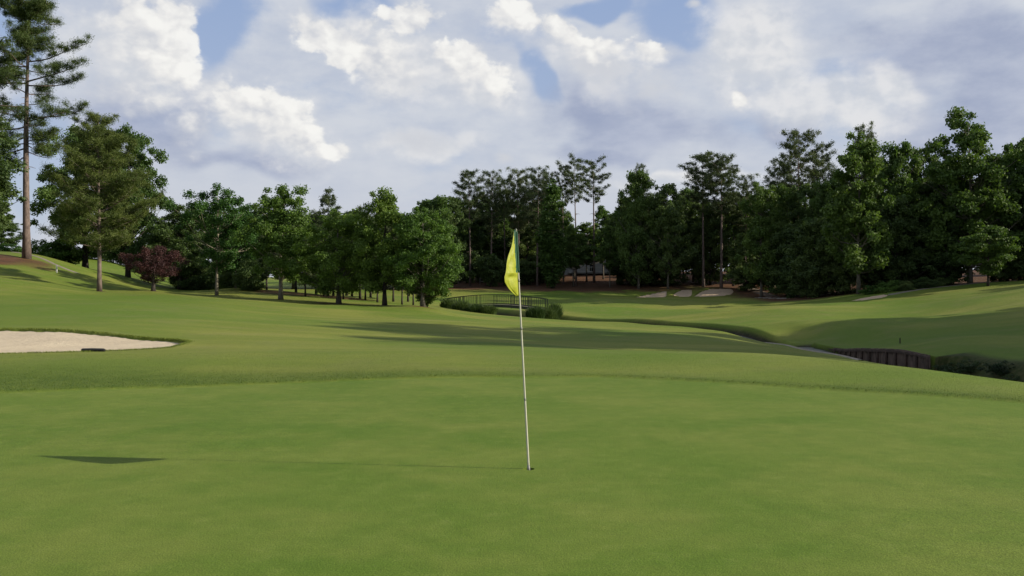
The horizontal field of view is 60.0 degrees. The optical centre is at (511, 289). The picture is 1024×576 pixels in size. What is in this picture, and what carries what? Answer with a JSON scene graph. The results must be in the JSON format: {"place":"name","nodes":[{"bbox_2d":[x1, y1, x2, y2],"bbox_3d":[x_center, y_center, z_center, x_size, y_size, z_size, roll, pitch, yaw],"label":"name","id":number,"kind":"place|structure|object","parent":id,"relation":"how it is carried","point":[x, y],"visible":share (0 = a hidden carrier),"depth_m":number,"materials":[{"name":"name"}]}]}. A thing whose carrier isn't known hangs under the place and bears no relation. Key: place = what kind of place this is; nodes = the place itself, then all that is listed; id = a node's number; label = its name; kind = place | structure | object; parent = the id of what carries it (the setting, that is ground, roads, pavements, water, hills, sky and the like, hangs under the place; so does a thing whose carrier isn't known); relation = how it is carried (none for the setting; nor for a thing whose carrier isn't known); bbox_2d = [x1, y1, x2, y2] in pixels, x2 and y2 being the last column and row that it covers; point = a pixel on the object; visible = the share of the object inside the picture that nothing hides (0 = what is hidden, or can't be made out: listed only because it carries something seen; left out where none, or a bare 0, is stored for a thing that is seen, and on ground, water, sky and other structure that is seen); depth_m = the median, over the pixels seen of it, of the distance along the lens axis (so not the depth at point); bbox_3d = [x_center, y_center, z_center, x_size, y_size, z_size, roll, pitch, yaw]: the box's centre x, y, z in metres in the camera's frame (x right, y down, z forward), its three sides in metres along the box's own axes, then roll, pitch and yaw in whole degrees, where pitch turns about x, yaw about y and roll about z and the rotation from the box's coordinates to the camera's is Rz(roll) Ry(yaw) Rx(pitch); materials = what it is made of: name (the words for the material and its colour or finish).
{"place":"outdoors","nodes":[
{"label":"outdoors","id":0,"kind":"place"},
{"bbox_2d":[0,251,1023,575],"bbox_3d":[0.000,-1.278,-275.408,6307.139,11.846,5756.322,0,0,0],"label":"ground","id":1,"kind":"structure","parent":0,"point":[670,473],"depth_m":9.72,"materials":[{"name":"green plant"}]},
{"bbox_2d":[0,243,21,252],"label":"bush","id":2,"kind":"object","parent":1,"relation":"on","point":[8,249],"visible":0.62,"depth_m":94.47,"materials":[{"name":"green plant"}]},
{"bbox_2d":[0,218,22,247],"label":"broadleaf tree","id":3,"kind":"object","parent":1,"relation":"on","point":[12,240],"visible":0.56,"depth_m":111.93,"materials":[{"name":"green plant"}]},
{"bbox_2d":[0,111,29,233],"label":"broadleaf tree","id":4,"kind":"object","parent":1,"relation":"on","point":[6,185],"visible":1,"depth_m":68.36,"materials":[{"name":"green plant"}]},
{"bbox_2d":[0,36,30,122],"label":"pine tree","id":5,"kind":"object","parent":1,"relation":"on","point":[1,87],"visible":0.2,"depth_m":76.49,"materials":[{"name":"green plant"}]},
{"bbox_2d":[21,238,48,253],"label":"bush","id":6,"kind":"object","parent":1,"relation":"on","point":[35,246],"visible":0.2,"depth_m":87.61,"materials":[{"name":"green plant"}]},
{"bbox_2d":[0,0,93,258],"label":"pine tree","id":7,"kind":"object","parent":1,"relation":"on","point":[25,13],"visible":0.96,"depth_m":73.66,"materials":[{"name":"green plant"}]},
{"bbox_2d":[32,242,70,260],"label":"bush","id":8,"kind":"object","parent":1,"relation":"on","point":[42,251],"visible":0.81,"depth_m":85.58,"materials":[{"name":"green plant"}]},
{"bbox_2d":[46,238,90,264],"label":"bush","id":9,"kind":"object","parent":1,"relation":"on","point":[70,258],"visible":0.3,"depth_m":87.67,"materials":[{"name":"green plant"}]},
{"bbox_2d":[30,123,127,267],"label":"broadleaf tree","id":10,"kind":"object","parent":1,"relation":"on","point":[43,196],"visible":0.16,"depth_m":85.83,"materials":[{"name":"green plant"}]},
{"bbox_2d":[0,331,177,352],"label":"bunker sand","id":11,"kind":"structure","parent":1,"relation":"on","point":[22,342],"depth_m":24.65,"materials":[{"name":"beige sand"}]},
{"bbox_2d":[0,327,194,353],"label":"bunker lip grass","id":12,"kind":"structure","parent":1,"relation":"on","point":[184,341],"depth_m":25.25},
{"bbox_2d":[37,109,166,291],"bbox_3d":[-28.348,-6.107,60.985,8.355,12.583,8.010,0,0,0],"label":"pine tree","id":13,"kind":"object","parent":1,"relation":"on","point":[115,189],"visible":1,"depth_m":60.10,"materials":[{"name":"green plant"}]},
{"bbox_2d":[79,122,174,276],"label":"broadleaf tree","id":14,"kind":"object","parent":1,"relation":"on","point":[136,246],"visible":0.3,"depth_m":85.30,"materials":[{"name":"green plant"}]},
{"bbox_2d":[119,245,191,290],"bbox_3d":[-25.955,-1.554,64.129,4.888,3.459,4.549,0,0,0],"label":"plum bush","id":15,"kind":"object","parent":1,"relation":"on","point":[149,265],"visible":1,"depth_m":63.44,"materials":[{"name":"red plant"}]},
{"bbox_2d":[129,201,214,289],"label":"broadleaf tree","id":16,"kind":"object","parent":1,"relation":"on","point":[161,238],"visible":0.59,"depth_m":82.64,"materials":[{"name":"green plant"}]},
{"bbox_2d":[175,265,222,289],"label":"shrub","id":17,"kind":"object","parent":1,"relation":"on","point":[194,281],"visible":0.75,"depth_m":83.28,"materials":[{"name":"green plant"}]},
{"bbox_2d":[163,182,265,294],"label":"broadleaf tree","id":18,"kind":"object","parent":1,"relation":"on","point":[217,216],"visible":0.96,"depth_m":68.57,"materials":[{"name":"green plant"}]},
{"bbox_2d":[211,269,248,288],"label":"shrub","id":19,"kind":"object","parent":1,"relation":"on","point":[225,278],"visible":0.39,"depth_m":81.17,"materials":[{"name":"green plant"}]},
{"bbox_2d":[209,205,260,287],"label":"broadleaf tree","id":20,"kind":"object","parent":1,"relation":"on","point":[243,255],"visible":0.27,"depth_m":78.31,"materials":[{"name":"green plant"}]},
{"bbox_2d":[230,259,270,290],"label":"shrub","id":21,"kind":"object","parent":1,"relation":"on","point":[253,282],"visible":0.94,"depth_m":75.36,"materials":[{"name":"green plant"}]},
{"bbox_2d":[231,183,319,299],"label":"broadleaf tree","id":22,"kind":"object","parent":1,"relation":"on","point":[272,228],"visible":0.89,"depth_m":65.09,"materials":[{"name":"green plant"}]},
{"bbox_2d":[308,186,342,295],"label":"pine tree","id":23,"kind":"object","parent":1,"relation":"on","point":[325,199],"visible":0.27,"depth_m":75.92,"materials":[{"name":"green plant"}]},
{"bbox_2d":[285,208,376,303],"bbox_3d":[-12.316,-2.396,62.684,7.072,6.957,6.511,0,0,0],"label":"broadleaf tree","id":24,"kind":"object","parent":1,"relation":"on","point":[340,226],"visible":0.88,"depth_m":61.81,"materials":[{"name":"green plant"}]},
{"bbox_2d":[350,186,417,304],"bbox_3d":[-8.860,-3.013,62.253,5.344,8.362,5.452,0,0,8],"label":"broadleaf tree","id":25,"kind":"object","parent":1,"relation":"on","point":[384,205],"visible":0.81,"depth_m":61.23,"materials":[{"name":"green plant"}]},
{"bbox_2d":[379,206,464,306],"bbox_3d":[-5.867,-2.212,60.666,5.821,6.856,6.323,0,0,-36],"label":"broadleaf tree","id":26,"kind":"object","parent":1,"relation":"on","point":[413,231],"visible":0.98,"depth_m":59.61,"materials":[{"name":"green plant"}]},
{"bbox_2d":[409,237,437,306],"bbox_3d":[-5.978,-1.248,61.136,2.579,5.063,2.095,0,0,-31],"label":"broadleaf tree","id":27,"kind":"object","parent":1,"relation":"on","point":[429,300],"visible":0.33,"depth_m":60.98,"materials":[{"name":"green plant"}]},
{"bbox_2d":[419,195,462,274],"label":"broadleaf tree","id":28,"kind":"object","parent":1,"relation":"on","point":[438,203],"visible":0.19,"depth_m":121.09,"materials":[{"name":"green plant"}]},
{"bbox_2d":[446,196,472,267],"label":"broadleaf tree","id":29,"kind":"object","parent":1,"relation":"on","point":[456,211],"visible":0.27,"depth_m":125.22,"materials":[{"name":"green plant"}]},
{"bbox_2d":[451,299,471,310],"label":"reed clump","id":30,"kind":"object","parent":1,"relation":"on","point":[460,305],"visible":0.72,"depth_m":76.98,"materials":[{"name":"green plant"}]},
{"bbox_2d":[451,168,486,285],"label":"pine tree","id":31,"kind":"object","parent":1,"relation":"on","point":[468,175],"visible":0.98,"depth_m":127.67,"materials":[{"name":"green plant"}]},
{"bbox_2d":[457,216,485,282],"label":"broadleaf tree","id":32,"kind":"object","parent":1,"relation":"on","point":[480,237],"visible":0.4,"depth_m":133.27,"materials":[{"name":"green plant"}]},
{"bbox_2d":[465,197,493,255],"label":"broadleaf tree","id":33,"kind":"object","parent":1,"relation":"on","point":[479,223],"visible":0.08,"depth_m":140.13,"materials":[{"name":"green plant"}]},
{"bbox_2d":[467,253,505,286],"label":"understory tree","id":34,"kind":"object","parent":1,"relation":"on","point":[491,267],"visible":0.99,"depth_m":125.37,"materials":[{"name":"green plant"}]},
{"bbox_2d":[480,304,498,314],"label":"reed clump","id":35,"kind":"object","parent":1,"relation":"on","point":[490,309],"visible":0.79,"depth_m":75.33,"materials":[{"name":"green plant"}]},
{"bbox_2d":[476,169,505,283],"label":"pine tree","id":36,"kind":"object","parent":1,"relation":"on","point":[494,197],"visible":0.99,"depth_m":129.51,"materials":[{"name":"green plant"}]},
{"bbox_2d":[475,224,508,277],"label":"broadleaf tree","id":37,"kind":"object","parent":1,"relation":"on","point":[487,241],"visible":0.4,"depth_m":137.00,"materials":[{"name":"green plant"}]},
{"bbox_2d":[443,294,547,309],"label":"footbridge","id":38,"kind":"object","parent":1,"relation":"on","point":[501,304],"visible":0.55,"depth_m":78.88,"materials":[{"name":"paint"}]},
{"bbox_2d":[479,201,515,260],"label":"broadleaf tree","id":39,"kind":"object","parent":1,"relation":"on","point":[507,222],"visible":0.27,"depth_m":138.71,"materials":[{"name":"green plant"}]},
{"bbox_2d":[493,174,512,258],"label":"pine tree","id":40,"kind":"object","parent":1,"relation":"on","point":[503,200],"visible":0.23,"depth_m":135.93,"materials":[{"name":"green plant"}]},
{"bbox_2d":[501,166,533,264],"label":"pine tree","id":41,"kind":"object","parent":1,"relation":"on","point":[513,195],"visible":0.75,"depth_m":131.29,"materials":[{"name":"green plant"}]},
{"bbox_2d":[507,222,542,281],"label":"broadleaf tree","id":42,"kind":"object","parent":1,"relation":"on","point":[531,252],"visible":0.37,"depth_m":134.79,"materials":[{"name":"green plant"}]},
{"bbox_2d":[519,259,544,284],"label":"understory tree","id":43,"kind":"object","parent":1,"relation":"on","point":[528,271],"visible":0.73,"depth_m":129.07,"materials":[{"name":"green plant"}]},
{"bbox_2d":[518,165,553,285],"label":"pine tree","id":44,"kind":"object","parent":1,"relation":"on","point":[539,183],"visible":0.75,"depth_m":127.47,"materials":[{"name":"green plant"}]},
{"bbox_2d":[525,305,546,318],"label":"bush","id":45,"kind":"object","parent":1,"relation":"on","point":[537,311],"visible":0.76,"depth_m":74.53,"materials":[{"name":"green plant"}]},
{"bbox_2d":[536,305,563,319],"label":"reed clump","id":46,"kind":"object","parent":1,"relation":"on","point":[550,314],"visible":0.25,"depth_m":75.98,"materials":[{"name":"green plant"}]},
{"bbox_2d":[531,178,570,287],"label":"slender tree","id":47,"kind":"object","parent":1,"relation":"on","point":[549,240],"visible":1,"depth_m":123.61,"materials":[{"name":"green plant"}]},
{"bbox_2d":[549,159,573,283],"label":"pine tree","id":48,"kind":"object","parent":1,"relation":"on","point":[561,168],"visible":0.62,"depth_m":131.78,"materials":[{"name":"green plant"}]},
{"bbox_2d":[561,225,589,286],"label":"broadleaf tree","id":49,"kind":"object","parent":1,"relation":"on","point":[572,259],"visible":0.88,"depth_m":127.15,"materials":[{"name":"green plant"}]},
{"bbox_2d":[561,152,589,285],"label":"pine tree","id":50,"kind":"object","parent":1,"relation":"on","point":[575,180],"visible":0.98,"depth_m":129.90,"materials":[{"name":"green plant"}]},
{"bbox_2d":[560,234,608,275],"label":"house","id":51,"kind":"structure","parent":1,"relation":"on","point":[598,268],"depth_m":151.79,"materials":[{"name":"grey"}]},
{"bbox_2d":[567,221,604,281],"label":"broadleaf tree","id":52,"kind":"object","parent":1,"relation":"on","point":[584,227],"visible":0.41,"depth_m":135.31,"materials":[{"name":"green plant"}]},
{"bbox_2d":[577,153,612,282],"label":"pine tree","id":53,"kind":"object","parent":1,"relation":"on","point":[593,188],"visible":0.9,"depth_m":133.74,"materials":[{"name":"green plant"}]},
{"bbox_2d":[587,205,610,278],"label":"broadleaf tree","id":54,"kind":"object","parent":1,"relation":"on","point":[601,213],"visible":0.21,"depth_m":139.22,"materials":[{"name":"green plant"}]},
{"bbox_2d":[590,225,623,287],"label":"broadleaf tree","id":55,"kind":"object","parent":1,"relation":"on","point":[613,259],"visible":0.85,"depth_m":125.29,"materials":[{"name":"green plant"}]},
{"bbox_2d":[595,212,624,282],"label":"broadleaf tree","id":56,"kind":"object","parent":1,"relation":"on","point":[600,234],"visible":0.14,"depth_m":130.81,"materials":[{"name":"green plant"}]},
{"bbox_2d":[607,261,631,284],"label":"understory tree","id":57,"kind":"object","parent":1,"relation":"on","point":[621,279],"visible":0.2,"depth_m":129.55,"materials":[{"name":"green plant"}]},
{"bbox_2d":[607,197,634,283],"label":"broadleaf tree","id":58,"kind":"object","parent":1,"relation":"on","point":[621,207],"visible":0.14,"depth_m":129.12,"materials":[{"name":"green plant"}]},
{"bbox_2d":[612,167,661,288],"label":"broadleaf tree","id":59,"kind":"object","parent":1,"relation":"on","point":[636,214],"visible":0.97,"depth_m":121.23,"materials":[{"name":"green plant"}]},
{"bbox_2d":[617,242,658,285],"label":"broadleaf tree","id":60,"kind":"object","parent":1,"relation":"on","point":[625,272],"visible":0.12,"depth_m":125.49,"materials":[{"name":"green plant"}]},
{"bbox_2d":[640,232,690,285],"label":"broadleaf tree","id":61,"kind":"object","parent":1,"relation":"on","point":[672,280],"visible":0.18,"depth_m":123.30,"materials":[{"name":"green plant"}]},
{"bbox_2d":[643,183,699,288],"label":"broadleaf tree","id":62,"kind":"object","parent":1,"relation":"on","point":[672,218],"visible":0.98,"depth_m":119.01,"materials":[{"name":"green plant"}]},
{"bbox_2d":[667,192,707,282],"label":"broadleaf tree","id":63,"kind":"object","parent":1,"relation":"on","point":[692,219],"visible":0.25,"depth_m":128.78,"materials":[{"name":"green plant"}]},
{"bbox_2d":[677,186,710,281],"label":"broadleaf tree","id":64,"kind":"object","parent":1,"relation":"on","point":[687,189],"visible":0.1,"depth_m":131.09,"materials":[{"name":"green plant"}]},
{"bbox_2d":[677,150,726,286],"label":"pine tree","id":65,"kind":"object","parent":1,"relation":"on","point":[693,173],"visible":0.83,"depth_m":121.75,"materials":[{"name":"green plant"}]},
{"bbox_2d":[681,203,732,284],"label":"broadleaf tree","id":66,"kind":"object","parent":1,"relation":"on","point":[712,272],"visible":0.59,"depth_m":124.88,"materials":[{"name":"green plant"}]},
{"bbox_2d":[694,289,733,296],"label":"bunker sand","id":67,"kind":"structure","parent":1,"relation":"on","point":[714,292],"depth_m":116.14,"materials":[{"name":"beige sand"}]},
{"bbox_2d":[694,153,743,288],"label":"pine tree","id":68,"kind":"object","parent":1,"relation":"on","point":[726,184],"visible":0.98,"depth_m":119.40,"materials":[{"name":"green plant"}]},
{"bbox_2d":[708,191,755,285],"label":"broadleaf tree","id":69,"kind":"object","parent":1,"relation":"on","point":[729,217],"visible":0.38,"depth_m":122.43,"materials":[{"name":"green plant"}]},
{"bbox_2d":[727,173,763,280],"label":"pine tree","id":70,"kind":"object","parent":1,"relation":"on","point":[745,188],"visible":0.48,"depth_m":121.32,"materials":[{"name":"green plant"}]},
{"bbox_2d":[726,232,765,290],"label":"broadleaf tree","id":71,"kind":"object","parent":1,"relation":"on","point":[742,250],"visible":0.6,"depth_m":115.47,"materials":[{"name":"green plant"}]},
{"bbox_2d":[734,182,780,296],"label":"broadleaf tree","id":72,"kind":"object","parent":1,"relation":"on","point":[759,230],"visible":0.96,"depth_m":107.24,"materials":[{"name":"green plant"}]},
{"bbox_2d":[762,154,799,289],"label":"pine tree","id":73,"kind":"object","parent":1,"relation":"on","point":[773,174],"visible":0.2,"depth_m":115.24,"materials":[{"name":"green plant"}]},
{"bbox_2d":[765,223,804,296],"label":"broadleaf tree","id":74,"kind":"object","parent":1,"relation":"on","point":[772,272],"visible":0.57,"depth_m":105.43,"materials":[{"name":"green plant"}]},
{"bbox_2d":[761,182,809,246],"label":"broadleaf tree","id":75,"kind":"object","parent":1,"relation":"on","point":[781,190],"visible":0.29,"depth_m":109.18,"materials":[{"name":"green plant"}]},
{"bbox_2d":[775,250,804,297],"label":"understory tree","id":76,"kind":"object","parent":1,"relation":"on","point":[786,270],"visible":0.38,"depth_m":103.45,"materials":[{"name":"green plant"}]},
{"bbox_2d":[772,128,825,199],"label":"pine tree","id":77,"kind":"object","parent":1,"relation":"on","point":[797,153],"visible":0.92,"depth_m":111.23,"materials":[{"name":"green plant"}]},
{"bbox_2d":[781,183,823,254],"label":"broadleaf tree","id":78,"kind":"object","parent":1,"relation":"on","point":[807,190],"visible":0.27,"depth_m":107.41,"materials":[{"name":"green plant"}]},
{"bbox_2d":[782,216,839,297],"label":"broadleaf tree","id":79,"kind":"object","parent":1,"relation":"on","point":[805,232],"visible":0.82,"depth_m":99.13,"materials":[{"name":"green plant"}]},
{"bbox_2d":[796,248,832,297],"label":"understory tree","id":80,"kind":"object","parent":1,"relation":"on","point":[812,258],"visible":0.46,"depth_m":99.08,"materials":[{"name":"green plant"}]},
{"bbox_2d":[799,177,838,251],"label":"broadleaf tree","id":81,"kind":"object","parent":1,"relation":"on","point":[825,188],"visible":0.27,"depth_m":103.15,"materials":[{"name":"green plant"}]},
{"bbox_2d":[807,139,838,198],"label":"pine tree","id":82,"kind":"object","parent":1,"relation":"on","point":[822,170],"visible":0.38,"depth_m":113.41,"materials":[{"name":"green plant"}]},
{"bbox_2d":[814,231,866,294],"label":"broadleaf tree","id":83,"kind":"object","parent":1,"relation":"on","point":[846,283],"visible":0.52,"depth_m":97.33,"materials":[{"name":"green plant"}]},
{"bbox_2d":[819,130,896,293],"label":"broadleaf tree","id":84,"kind":"object","parent":1,"relation":"on","point":[868,233],"visible":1,"depth_m":92.05,"materials":[{"name":"green plant"}]},
{"bbox_2d":[845,121,886,289],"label":"pine tree","id":85,"kind":"object","parent":1,"relation":"on","point":[870,135],"visible":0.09,"depth_m":103.41,"materials":[{"name":"green plant"}]},
{"bbox_2d":[828,348,929,369],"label":"timber creek wall","id":86,"kind":"structure","parent":1,"relation":"on","point":[902,358],"depth_m":38.57,"materials":[{"name":"brown wood"}]},
{"bbox_2d":[862,139,929,256],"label":"broadleaf tree","id":87,"kind":"object","parent":1,"relation":"on","point":[897,162],"visible":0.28,"depth_m":99.04,"materials":[{"name":"green plant"}]},
{"bbox_2d":[866,195,937,286],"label":"broadleaf tree","id":88,"kind":"object","parent":1,"relation":"on","point":[897,267],"visible":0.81,"depth_m":94.85,"materials":[{"name":"green plant"}]},
{"bbox_2d":[913,276,938,288],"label":"bush","id":89,"kind":"object","parent":1,"relation":"on","point":[920,283],"visible":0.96,"depth_m":89.67,"materials":[{"name":"green plant"}]},
{"bbox_2d":[905,146,947,244],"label":"broadleaf tree","id":90,"kind":"object","parent":1,"relation":"on","point":[923,188],"visible":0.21,"depth_m":100.70,"materials":[{"name":"green plant"}]},
{"bbox_2d":[919,216,974,285],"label":"broadleaf tree","id":91,"kind":"object","parent":1,"relation":"on","point":[951,275],"visible":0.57,"depth_m":93.85,"materials":[{"name":"green plant"}]},
{"bbox_2d":[899,106,1023,283],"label":"broadleaf tree","id":92,"kind":"object","parent":1,"relation":"on","point":[953,174],"visible":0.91,"depth_m":92.75,"materials":[{"name":"green plant"}]},
{"bbox_2d":[952,358,982,372],"bbox_3d":[17.117,2.863,33.113,1.083,0.536,1.476,0,0,-30],"label":"weed bush","id":93,"kind":"object","parent":1,"relation":"on","point":[965,368],"visible":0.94,"depth_m":33.02,"materials":[{"name":"green plant"}]},
{"bbox_2d":[956,225,1022,285],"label":"broadleaf tree","id":94,"kind":"object","parent":1,"relation":"on","point":[987,254],"visible":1,"depth_m":83.10,"materials":[{"name":"green plant"}]},
{"bbox_2d":[977,360,1015,374],"bbox_3d":[17.201,2.749,31.331,1.510,0.548,1.108,0,0,-1],"label":"weed bush","id":95,"kind":"object","parent":1,"relation":"on","point":[998,368],"visible":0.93,"depth_m":31.20,"materials":[{"name":"green plant"}]},
{"bbox_2d":[974,210,1023,280],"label":"broadleaf tree","id":96,"kind":"object","parent":1,"relation":"on","point":[1002,275],"visible":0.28,"depth_m":93.89,"materials":[{"name":"green plant"}]},
{"bbox_2d":[987,137,1023,279],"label":"broadleaf tree","id":97,"kind":"object","parent":1,"relation":"on","point":[1009,172],"visible":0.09,"depth_m":97.99,"materials":[{"name":"green plant"}]},
{"bbox_2d":[1004,167,1023,247],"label":"broadleaf tree","id":98,"kind":"object","parent":1,"relation":"on","point":[1020,172],"visible":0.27,"depth_m":95.54,"materials":[{"name":"green plant"}]},
{"bbox_2d":[1005,249,1023,280],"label":"understory tree","id":99,"kind":"object","parent":1,"relation":"on","point":[1014,269],"visible":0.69,"depth_m":93.34,"materials":[{"name":"green plant"}]},
{"bbox_2d":[0,0,1023,276],"label":"sky","id":100,"kind":"structure","parent":0,"point":[355,98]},
{"bbox_2d":[737,335,835,353],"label":"creek water","id":101,"kind":"structure","parent":0,"point":[812,348],"depth_m":47.80,"materials":[{"name":"grey liquid"}]},
{"bbox_3d":[0.149,1.679,7.900,0.108,0.103,0.108,0,0,0],"label":"golf cup","id":102,"kind":"object","parent":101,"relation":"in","visible":0},
{"bbox_2d":[504,229,529,469],"bbox_3d":[0.008,0.582,7.807,0.124,2.248,0.359,0,0,41],"label":"flagstick","id":103,"kind":"object","parent":102,"relation":"in","point":[512,280],"visible":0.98,"depth_m":7.88,"materials":[{"name":"metal"}]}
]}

